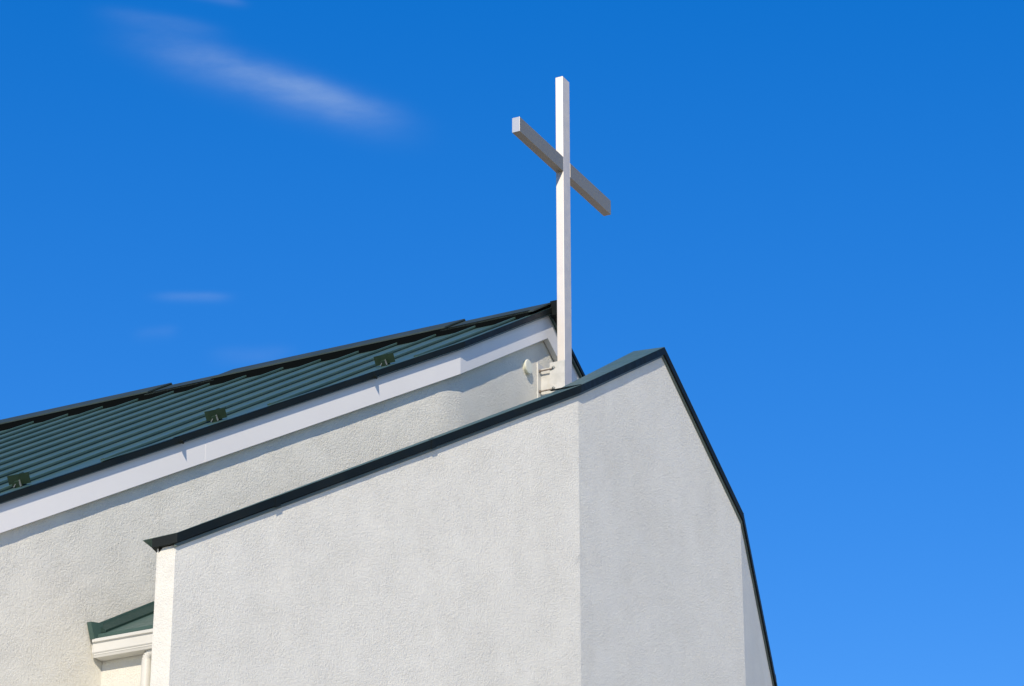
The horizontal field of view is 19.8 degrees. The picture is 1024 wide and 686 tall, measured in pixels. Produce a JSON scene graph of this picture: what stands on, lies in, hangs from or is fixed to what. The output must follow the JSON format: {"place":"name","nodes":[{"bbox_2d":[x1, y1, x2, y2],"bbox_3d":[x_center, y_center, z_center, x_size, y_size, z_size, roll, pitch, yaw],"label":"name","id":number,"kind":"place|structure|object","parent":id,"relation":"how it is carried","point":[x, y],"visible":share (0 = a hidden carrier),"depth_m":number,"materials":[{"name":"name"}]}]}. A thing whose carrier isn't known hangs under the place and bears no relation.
{"place":"outdoors","nodes":[
{"label":"outdoors","id":0,"kind":"place"},
{"bbox_2d":[0,300,776,685],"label":"church","id":1,"kind":"structure","parent":0,"point":[458,502],"depth_m":24.54,"materials":[{"name":"white paint"}]},
{"bbox_2d":[512,76,610,397],"bbox_3d":[0.416,-0.857,28.865,0.287,3.888,2.030,-12,-27,25],"label":"cross","id":2,"kind":"object","parent":1,"relation":"attached to","point":[557,374],"visible":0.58,"depth_m":28.83,"materials":[{"name":"metal"}]},
{"bbox_2d":[0,0,1023,685],"label":"sky","id":3,"kind":"structure","parent":0,"point":[816,217],"materials":[{"name":"blue"}]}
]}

